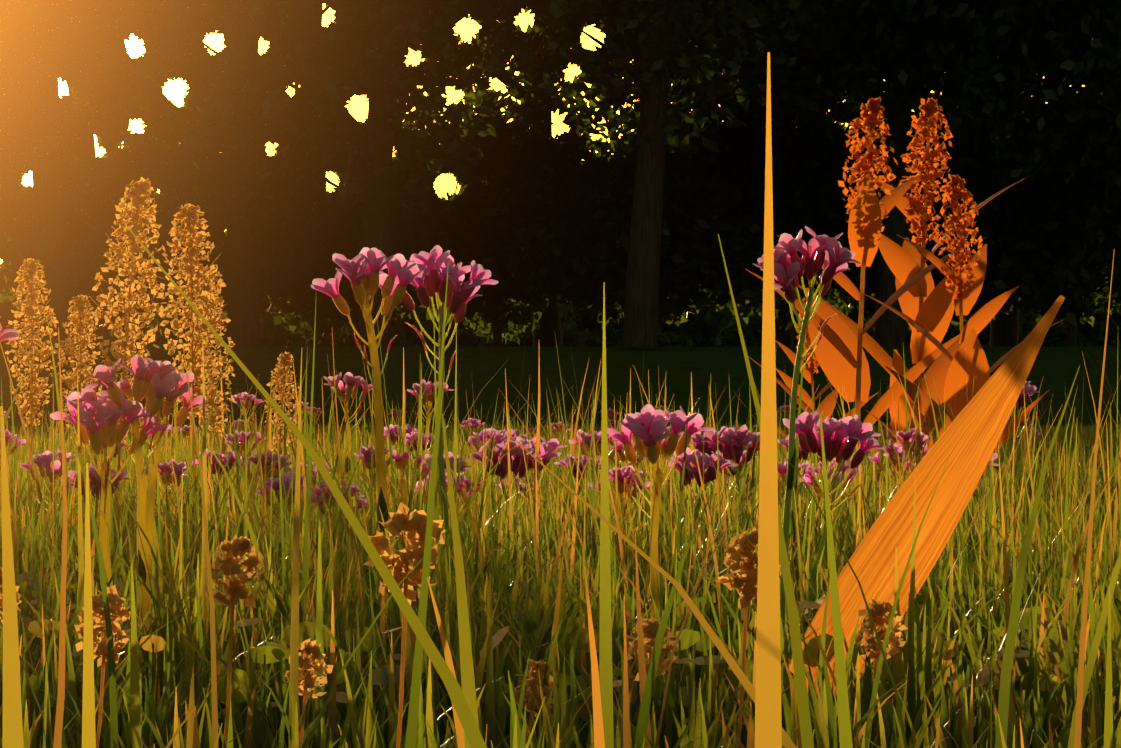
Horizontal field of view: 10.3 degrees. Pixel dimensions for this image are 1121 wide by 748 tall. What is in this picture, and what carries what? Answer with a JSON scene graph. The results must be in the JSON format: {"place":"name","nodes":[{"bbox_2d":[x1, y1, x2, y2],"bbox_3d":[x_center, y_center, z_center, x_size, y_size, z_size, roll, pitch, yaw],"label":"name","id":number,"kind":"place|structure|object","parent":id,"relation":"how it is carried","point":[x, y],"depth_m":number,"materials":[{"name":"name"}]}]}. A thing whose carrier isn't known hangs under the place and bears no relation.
{"place":"outdoors","nodes":[
{"label":"outdoors","id":0,"kind":"place"},
{"bbox_2d":[0,4,1083,263],"label":"sky","id":1,"kind":"structure","parent":0,"point":[358,108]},
{"bbox_2d":[0,52,1120,747],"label":"grass","id":2,"kind":"structure","parent":0,"point":[1050,522],"depth_m":2.94,"materials":[{"name":"green plant"}]},
{"bbox_2d":[0,346,1120,747],"bbox_3d":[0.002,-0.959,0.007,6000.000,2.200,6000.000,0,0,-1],"label":"ground","id":3,"kind":"structure","parent":0,"point":[682,372],"depth_m":113.28,"materials":[{"name":"green plant"}]},
{"bbox_2d":[0,316,18,341],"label":"flower","id":4,"kind":"object","parent":3,"relation":"on","point":[6,334],"depth_m":3.25,"materials":[{"name":"pink plant"}]},
{"bbox_2d":[0,567,21,623],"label":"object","id":5,"kind":"object","parent":3,"relation":"on","point":[18,596],"depth_m":2.49,"materials":[{"name":"brown plant"}]},
{"bbox_2d":[0,429,26,511],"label":"flower","id":6,"kind":"object","parent":3,"relation":"on","point":[9,436],"depth_m":6.47,"materials":[{"name":"pink plant"}]},
{"bbox_2d":[0,103,33,302],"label":"tree","id":7,"kind":"object","parent":3,"relation":"on","point":[8,241],"depth_m":127.62,"materials":[{"name":"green plant"}]},
{"bbox_2d":[0,299,35,345],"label":"shrub","id":8,"kind":"object","parent":3,"relation":"on","point":[6,314],"depth_m":429.93,"materials":[{"name":"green plant"}]},
{"bbox_2d":[5,258,59,495],"bbox_3d":[-0.637,0.032,7.496,0.064,0.348,0.064,0,-1,43],"label":"flower spike","id":9,"kind":"object","parent":3,"relation":"on","point":[30,266],"depth_m":7.49,"materials":[{"name":"yellow plant"}]},
{"bbox_2d":[20,448,77,530],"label":"flower","id":10,"kind":"object","parent":3,"relation":"on","point":[45,458],"depth_m":4.97,"materials":[{"name":"pink plant"}]},
{"bbox_2d":[0,125,109,303],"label":"tree","id":11,"kind":"object","parent":3,"relation":"on","point":[4,262],"depth_m":440.62,"materials":[{"name":"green plant"}]},
{"bbox_2d":[56,294,104,460],"bbox_3d":[-0.530,0.055,6.878,0.054,0.290,0.053,0,-1,-38],"label":"flower spike","id":12,"kind":"object","parent":3,"relation":"on","point":[79,307],"depth_m":6.87,"materials":[{"name":"brown plant"}]},
{"bbox_2d":[0,91,174,345],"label":"shrub","id":13,"kind":"object","parent":3,"relation":"on","point":[85,252],"depth_m":128.50,"materials":[{"name":"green plant"}]},
{"bbox_2d":[61,464,130,556],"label":"flower","id":14,"kind":"object","parent":3,"relation":"on","point":[95,482],"depth_m":5.17,"materials":[{"name":"pink plant"}]},
{"bbox_2d":[74,585,137,747],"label":"dried flower","id":15,"kind":"object","parent":3,"relation":"on","point":[119,611],"depth_m":2.29,"materials":[{"name":"brown plant"}]},
{"bbox_2d":[2,12,210,345],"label":"tree","id":16,"kind":"object","parent":3,"relation":"on","point":[85,142],"depth_m":133.63,"materials":[{"name":"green plant"}]},
{"bbox_2d":[50,391,171,633],"bbox_3d":[-0.231,0.088,3.119,0.057,0.160,0.060,0,-1,39],"label":"flower","id":17,"kind":"object","parent":3,"relation":"on","point":[93,427],"depth_m":3.11,"materials":[{"name":"pink plant"}]},
{"bbox_2d":[71,355,179,691],"bbox_3d":[-0.218,0.079,3.114,0.052,0.178,0.055,0,0,-9],"label":"flower","id":18,"kind":"object","parent":3,"relation":"on","point":[159,379],"depth_m":3.11,"materials":[{"name":"pink plant"}]},
{"bbox_2d":[89,177,166,510],"bbox_3d":[-0.422,0.000,6.090,0.071,0.387,0.072,0,-1,-39],"label":"flower spike","id":19,"kind":"object","parent":3,"relation":"on","point":[136,190],"depth_m":6.08,"materials":[{"name":"yellow plant"}]},
{"bbox_2d":[99,361,205,627],"bbox_3d":[-0.202,0.081,3.159,0.054,0.175,0.052,0,-1,27],"label":"flower","id":20,"kind":"object","parent":3,"relation":"on","point":[181,381],"depth_m":3.15,"materials":[{"name":"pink plant"}]},
{"bbox_2d":[0,0,322,346],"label":"tree","id":21,"kind":"object","parent":3,"relation":"on","point":[49,133],"depth_m":117.45,"materials":[{"name":"green plant"}]},
{"bbox_2d":[145,459,189,539],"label":"flower","id":22,"kind":"object","parent":3,"relation":"on","point":[167,468],"depth_m":5.50,"materials":[{"name":"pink plant"}]},
{"bbox_2d":[133,297,203,345],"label":"shrub","id":23,"kind":"object","parent":3,"relation":"on","point":[161,340],"depth_m":425.83,"materials":[{"name":"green plant"}]},
{"bbox_2d":[163,398,180,460],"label":"flower","id":24,"kind":"object","parent":3,"relation":"on","point":[175,410],"depth_m":9.00,"materials":[{"name":"green plant"}]},
{"bbox_2d":[178,425,200,457],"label":"flower","id":25,"kind":"object","parent":3,"relation":"on","point":[186,428],"depth_m":14.91,"materials":[{"name":"pink plant"}]},
{"bbox_2d":[159,202,227,495],"bbox_3d":[-0.368,0.011,6.202,0.068,0.367,0.068,0,-1,32],"label":"flower spike","id":26,"kind":"object","parent":3,"relation":"on","point":[194,251],"depth_m":6.20,"materials":[{"name":"yellow plant"}]},
{"bbox_2d":[182,271,234,488],"bbox_3d":[-0.377,0.044,6.686,0.057,0.309,0.057,0,-1,19],"label":"flower spike","id":27,"kind":"object","parent":3,"relation":"on","point":[214,364],"depth_m":6.68,"materials":[{"name":"brown plant"}]},
{"bbox_2d":[192,449,242,501],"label":"flower","id":28,"kind":"object","parent":3,"relation":"on","point":[232,460],"depth_m":6.61,"materials":[{"name":"pink plant"}]},
{"bbox_2d":[19,0,437,345],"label":"tree","id":29,"kind":"object","parent":3,"relation":"on","point":[242,294],"depth_m":123.66,"materials":[{"name":"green plant"}]},
{"bbox_2d":[96,85,362,345],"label":"shrub","id":30,"kind":"object","parent":3,"relation":"on","point":[276,238],"depth_m":125.93,"materials":[{"name":"green plant"}]},
{"bbox_2d":[205,534,264,747],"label":"dried flower","id":31,"kind":"object","parent":3,"relation":"on","point":[235,550],"depth_m":2.09,"materials":[{"name":"brown plant"}]},
{"bbox_2d":[231,419,251,432],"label":"flower","id":32,"kind":"object","parent":3,"relation":"on","point":[240,426],"depth_m":15.81,"materials":[{"name":"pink plant"}]},
{"bbox_2d":[225,430,265,498],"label":"flower","id":33,"kind":"object","parent":3,"relation":"on","point":[241,444],"depth_m":7.00,"materials":[{"name":"pink plant"}]},
{"bbox_2d":[231,392,262,427],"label":"flower","id":34,"kind":"object","parent":3,"relation":"on","point":[251,397],"depth_m":15.10,"materials":[{"name":"pink plant"}]},
{"bbox_2d":[235,449,291,534],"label":"flower","id":35,"kind":"object","parent":3,"relation":"on","point":[283,459],"depth_m":5.10,"materials":[{"name":"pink plant"}]},
{"bbox_2d":[255,472,306,534],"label":"flower","id":36,"kind":"object","parent":3,"relation":"on","point":[276,485],"depth_m":4.89,"materials":[{"name":"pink plant"}]},
{"bbox_2d":[264,351,299,455],"bbox_3d":[-0.332,0.089,7.397,0.043,0.232,0.043,0,0,11],"label":"flower spike","id":37,"kind":"object","parent":3,"relation":"on","point":[286,363],"depth_m":7.39,"materials":[{"name":"brown plant"}]},
{"bbox_2d":[260,307,352,345],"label":"shrub","id":38,"kind":"object","parent":3,"relation":"on","point":[272,334],"depth_m":422.53,"materials":[{"name":"green plant"}]},
{"bbox_2d":[284,638,332,745],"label":"dried flower","id":39,"kind":"object","parent":3,"relation":"on","point":[307,675],"depth_m":2.39,"materials":[{"name":"brown plant"}]},
{"bbox_2d":[287,461,331,486],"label":"flower","id":40,"kind":"object","parent":3,"relation":"on","point":[290,470],"depth_m":7.17,"materials":[{"name":"pink plant"}]},
{"bbox_2d":[129,0,550,346],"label":"tree","id":41,"kind":"object","parent":3,"relation":"on","point":[339,69],"depth_m":118.85,"materials":[{"name":"green plant"}]},
{"bbox_2d":[311,481,369,540],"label":"flower","id":42,"kind":"object","parent":3,"relation":"on","point":[327,494],"depth_m":4.68,"materials":[{"name":"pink plant"}]},
{"bbox_2d":[324,372,372,481],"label":"flower","id":43,"kind":"object","parent":3,"relation":"on","point":[349,380],"depth_m":9.05,"materials":[{"name":"pink plant"}]},
{"bbox_2d":[310,247,423,629],"bbox_3d":[-0.104,0.051,3.252,0.057,0.236,0.062,0,0,-11],"label":"flower","id":44,"kind":"object","parent":3,"relation":"on","point":[361,271],"depth_m":3.24,"materials":[{"name":"purple plant"}]},
{"bbox_2d":[264,107,475,345],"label":"shrub","id":45,"kind":"object","parent":3,"relation":"on","point":[343,236],"depth_m":127.55,"materials":[{"name":"green plant"}]},
{"bbox_2d":[354,444,396,523],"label":"flower","id":46,"kind":"object","parent":3,"relation":"on","point":[366,456],"depth_m":6.00,"materials":[{"name":"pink plant"}]},
{"bbox_2d":[203,0,561,345],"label":"tree","id":47,"kind":"object","parent":3,"relation":"on","point":[319,11],"depth_m":131.57,"materials":[{"name":"green plant"}]},
{"bbox_2d":[344,304,431,345],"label":"shrub","id":48,"kind":"object","parent":3,"relation":"on","point":[401,328],"depth_m":427.25,"materials":[{"name":"green plant"}]},
{"bbox_2d":[384,424,417,472],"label":"flower","id":49,"kind":"object","parent":3,"relation":"on","point":[393,431],"depth_m":9.41,"materials":[{"name":"pink plant"}]},
{"bbox_2d":[363,502,445,747],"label":"flower","id":50,"kind":"object","parent":3,"relation":"on","point":[412,525],"depth_m":2.00,"materials":[{"name":"brown plant"}]},
{"bbox_2d":[386,451,428,616],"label":"flower","id":51,"kind":"object","parent":3,"relation":"on","point":[401,461],"depth_m":3.25,"materials":[{"name":"pink plant"}]},
{"bbox_2d":[406,431,433,482],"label":"flower","id":52,"kind":"object","parent":3,"relation":"on","point":[414,443],"depth_m":8.99,"materials":[{"name":"pink plant"}]},
{"bbox_2d":[407,379,453,453],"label":"flower","id":53,"kind":"object","parent":3,"relation":"on","point":[428,397],"depth_m":10.98,"materials":[{"name":"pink plant"}]},
{"bbox_2d":[413,452,471,520],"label":"flower","id":54,"kind":"object","parent":3,"relation":"on","point":[463,467],"depth_m":5.28,"materials":[{"name":"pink plant"}]},
{"bbox_2d":[395,245,497,600],"bbox_3d":[-0.065,0.049,3.503,0.059,0.244,0.064,0,-1,-36],"label":"flower","id":55,"kind":"object","parent":3,"relation":"on","point":[432,278],"depth_m":3.50,"materials":[{"name":"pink plant"}]},
{"bbox_2d":[414,469,480,519],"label":"flower","id":56,"kind":"object","parent":3,"relation":"on","point":[462,481],"depth_m":4.89,"materials":[{"name":"purple plant"}]},
{"bbox_2d":[418,304,492,345],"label":"shrub","id":57,"kind":"object","parent":3,"relation":"on","point":[465,337],"depth_m":430.73,"materials":[{"name":"green plant"}]},
{"bbox_2d":[461,418,484,460],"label":"flower","id":58,"kind":"object","parent":3,"relation":"on","point":[473,423],"depth_m":12.81,"materials":[{"name":"pink plant"}]},
{"bbox_2d":[457,479,489,600],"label":"flower","id":59,"kind":"object","parent":3,"relation":"on","point":[461,487],"depth_m":3.79,"materials":[{"name":"purple plant"}]},
{"bbox_2d":[466,428,510,527],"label":"flower","id":60,"kind":"object","parent":3,"relation":"on","point":[497,435],"depth_m":6.20,"materials":[{"name":"pink plant"}]},
{"bbox_2d":[476,427,526,500],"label":"flower","id":61,"kind":"object","parent":3,"relation":"on","point":[514,436],"depth_m":7.51,"materials":[{"name":"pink plant"}]},
{"bbox_2d":[467,439,538,546],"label":"flower","id":62,"kind":"object","parent":3,"relation":"on","point":[501,471],"depth_m":4.70,"materials":[{"name":"purple plant"}]},
{"bbox_2d":[393,87,613,345],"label":"shrub","id":63,"kind":"object","parent":3,"relation":"on","point":[493,202],"depth_m":128.79,"materials":[{"name":"green plant"}]},
{"bbox_2d":[495,474,542,514],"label":"flower","id":64,"kind":"object","parent":3,"relation":"on","point":[520,486],"depth_m":6.79,"materials":[{"name":"purple plant"}]},
{"bbox_2d":[495,436,566,561],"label":"flower","id":65,"kind":"object","parent":3,"relation":"on","point":[553,444],"depth_m":4.99,"materials":[{"name":"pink plant"}]},
{"bbox_2d":[509,659,553,731],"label":"flower","id":66,"kind":"object","parent":3,"relation":"on","point":[531,681],"depth_m":2.60,"materials":[{"name":"brown plant"}]},
{"bbox_2d":[488,298,584,346],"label":"shrub","id":67,"kind":"object","parent":3,"relation":"on","point":[571,335],"depth_m":423.37,"materials":[{"name":"green plant"}]},
{"bbox_2d":[547,422,570,459],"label":"flower","id":68,"kind":"object","parent":3,"relation":"on","point":[556,429],"depth_m":13.18,"materials":[{"name":"pink plant"}]},
{"bbox_2d":[0,548,1118,747],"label":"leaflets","id":69,"kind":"object","parent":3,"relation":"on","point":[272,652],"depth_m":2.83,"materials":[{"name":"green plant"}]},
{"bbox_2d":[416,0,722,346],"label":"tree","id":70,"kind":"object","parent":3,"relation":"on","point":[546,333],"depth_m":133.81,"materials":[{"name":"green plant"}]},
{"bbox_2d":[554,454,600,503],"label":"flower","id":71,"kind":"object","parent":3,"relation":"on","point":[582,457],"depth_m":6.39,"materials":[{"name":"purple plant"}]},
{"bbox_2d":[569,429,623,536],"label":"flower","id":72,"kind":"object","parent":3,"relation":"on","point":[583,449],"depth_m":5.51,"materials":[{"name":"purple plant"}]},
{"bbox_2d":[568,303,659,346],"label":"shrub","id":73,"kind":"object","parent":3,"relation":"on","point":[585,321],"depth_m":426.45,"materials":[{"name":"green plant"}]},
{"bbox_2d":[588,465,649,554],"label":"flower","id":74,"kind":"object","parent":3,"relation":"on","point":[622,473],"depth_m":4.78,"materials":[{"name":"purple plant"}]},
{"bbox_2d":[599,441,646,522],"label":"flower","id":75,"kind":"object","parent":3,"relation":"on","point":[622,457],"depth_m":6.01,"materials":[{"name":"purple plant"}]},
{"bbox_2d":[503,104,777,327],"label":"shrub","id":76,"kind":"object","parent":3,"relation":"on","point":[567,239],"depth_m":125.99,"materials":[{"name":"green plant"}]},
{"bbox_2d":[623,618,679,680],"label":"flower","id":77,"kind":"object","parent":3,"relation":"on","point":[650,628],"depth_m":2.40,"materials":[{"name":"brown plant"}]},
{"bbox_2d":[607,404,715,639],"bbox_3d":[0.053,0.092,3.149,0.055,0.153,0.057,0,-1,-26],"label":"flower","id":78,"kind":"object","parent":3,"relation":"on","point":[646,425],"depth_m":3.15,"materials":[{"name":"purple plant"}]},
{"bbox_2d":[498,0,825,348],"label":"tree","id":79,"kind":"object","parent":3,"relation":"on","point":[644,79],"depth_m":117.88,"materials":[{"name":"green plant"}]},
{"bbox_2d":[657,304,730,346],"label":"shrub","id":80,"kind":"object","parent":3,"relation":"on","point":[704,326],"depth_m":431.04,"materials":[{"name":"green plant"}]},
{"bbox_2d":[666,447,736,566],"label":"flower","id":81,"kind":"object","parent":3,"relation":"on","point":[691,473],"depth_m":4.80,"materials":[{"name":"purple plant"}]},
{"bbox_2d":[690,430,731,575],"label":"flower","id":82,"kind":"object","parent":3,"relation":"on","point":[697,439],"depth_m":5.20,"materials":[{"name":"purple plant"}]},
{"bbox_2d":[701,425,759,527],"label":"flower","id":83,"kind":"object","parent":3,"relation":"on","point":[738,437],"depth_m":5.00,"materials":[{"name":"purple plant"}]},
{"bbox_2d":[708,450,756,507],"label":"flower","id":84,"kind":"object","parent":3,"relation":"on","point":[740,464],"depth_m":6.19,"materials":[{"name":"purple plant"}]},
{"bbox_2d":[714,527,780,747],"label":"flower","id":85,"kind":"object","parent":3,"relation":"on","point":[744,584],"depth_m":2.20,"materials":[{"name":"brown plant"}]},
{"bbox_2d":[711,303,807,346],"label":"shrub","id":86,"kind":"object","parent":3,"relation":"on","point":[729,335],"depth_m":424.10,"materials":[{"name":"green plant"}]},
{"bbox_2d":[777,405,797,432],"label":"flower","id":87,"kind":"object","parent":3,"relation":"on","point":[783,407],"depth_m":21.24,"materials":[{"name":"purple plant"}]},
{"bbox_2d":[777,459,817,499],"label":"flower","id":88,"kind":"object","parent":3,"relation":"on","point":[779,467],"depth_m":5.59,"materials":[{"name":"purple plant"}]},
{"bbox_2d":[778,435,818,519],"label":"flower","id":89,"kind":"object","parent":3,"relation":"on","point":[801,451],"depth_m":6.49,"materials":[{"name":"purple plant"}]},
{"bbox_2d":[753,226,860,629],"bbox_3d":[0.138,0.044,3.491,0.058,0.255,0.062,0,-1,17],"label":"flower","id":90,"kind":"object","parent":3,"relation":"on","point":[790,266],"depth_m":3.50,"materials":[{"name":"purple plant"}]},
{"bbox_2d":[707,73,916,346],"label":"shrub","id":91,"kind":"object","parent":3,"relation":"on","point":[801,189],"depth_m":127.23,"materials":[{"name":"green plant"}]},
{"bbox_2d":[634,0,998,346],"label":"tree","id":92,"kind":"object","parent":3,"relation":"on","point":[788,332],"depth_m":128.31,"materials":[{"name":"green plant"}]},
{"bbox_2d":[754,298,878,485],"bbox_3d":[0.381,0.053,9.512,0.180,0.340,0.141,0,-1,-13],"label":"dock","id":93,"kind":"object","parent":3,"relation":"on","point":[829,401],"depth_m":9.51,"materials":[{"name":"orange plant"}]},
{"bbox_2d":[798,459,862,549],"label":"flower","id":94,"kind":"object","parent":3,"relation":"on","point":[808,477],"depth_m":4.89,"materials":[{"name":"purple plant"}]},
{"bbox_2d":[783,411,885,622],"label":"flower","id":95,"kind":"object","parent":3,"relation":"on","point":[844,436],"depth_m":3.84,"materials":[{"name":"purple plant"}]},
{"bbox_2d":[745,97,986,492],"bbox_3d":[0.391,-0.073,7.996,0.300,0.566,0.235,0,-1,31],"label":"dock","id":96,"kind":"object","parent":3,"relation":"on","point":[839,351],"depth_m":8.00,"materials":[{"name":"orange plant"}]},
{"bbox_2d":[854,599,907,744],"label":"flower","id":97,"kind":"object","parent":3,"relation":"on","point":[881,612],"depth_m":2.50,"materials":[{"name":"brown plant"}]},
{"bbox_2d":[642,0,1120,346],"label":"tree","id":98,"kind":"object","parent":3,"relation":"on","point":[980,44],"depth_m":121.39,"materials":[{"name":"green plant"}]},
{"bbox_2d":[868,445,915,502],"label":"flower","id":99,"kind":"object","parent":3,"relation":"on","point":[894,461],"depth_m":6.21,"materials":[{"name":"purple plant"}]},
{"bbox_2d":[882,428,930,484],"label":"flower","id":100,"kind":"object","parent":3,"relation":"on","point":[903,436],"depth_m":5.52,"materials":[{"name":"purple plant"}]},
{"bbox_2d":[798,98,1026,481],"bbox_3d":[0.503,-0.083,8.525,0.247,0.594,0.315,0,-1,35],"label":"dock","id":101,"kind":"object","parent":3,"relation":"on","point":[931,305],"depth_m":8.52,"materials":[{"name":"orange plant"}]},
{"bbox_2d":[826,103,1022,330],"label":"shrub","id":102,"kind":"object","parent":3,"relation":"on","point":[986,294],"depth_m":129.33,"materials":[{"name":"green plant"}]},
{"bbox_2d":[789,295,1064,696],"bbox_3d":[0.157,0.070,2.762,0.193,0.212,0.024,0,-1,-39],"label":"leaf","id":103,"kind":"object","parent":3,"relation":"on","point":[981,419],"depth_m":2.77,"materials":[{"name":"orange plant"}]},
{"bbox_2d":[858,173,1065,459],"bbox_3d":[0.491,-0.020,7.627,0.188,0.453,0.240,0,-1,-40],"label":"dock","id":104,"kind":"object","parent":3,"relation":"on","point":[968,288],"depth_m":7.62,"materials":[{"name":"orange plant"}]},
{"bbox_2d":[835,19,1105,346],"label":"tree","id":105,"kind":"object","parent":3,"relation":"on","point":[1002,328],"depth_m":134.02,"materials":[{"name":"green plant"}]},
{"bbox_2d":[941,305,1042,346],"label":"shrub","id":106,"kind":"object","parent":3,"relation":"on","point":[1028,323],"depth_m":424.51,"materials":[{"name":"green plant"}]},
{"bbox_2d":[1009,381,1039,484],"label":"flower","id":107,"kind":"object","parent":3,"relation":"on","point":[1030,390],"depth_m":9.01,"materials":[{"name":"purple plant"}]},
{"bbox_2d":[1017,428,1040,470],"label":"flower","id":108,"kind":"object","parent":3,"relation":"on","point":[1028,431],"depth_m":11.58,"materials":[{"name":"purple plant"}]},
{"bbox_2d":[1009,0,1120,185],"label":"tree","id":109,"kind":"object","parent":3,"relation":"on","point":[1107,15],"depth_m":118.96,"materials":[{"name":"green plant"}]},
{"bbox_2d":[1034,292,1120,346],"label":"shrub","id":110,"kind":"object","parent":3,"relation":"on","point":[1086,336],"depth_m":428.36,"materials":[{"name":"green plant"}]},
{"bbox_2d":[1103,302,1120,340],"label":"shrub","id":111,"kind":"object","parent":3,"relation":"on","point":[1116,317],"depth_m":431.99,"materials":[{"name":"green plant"}]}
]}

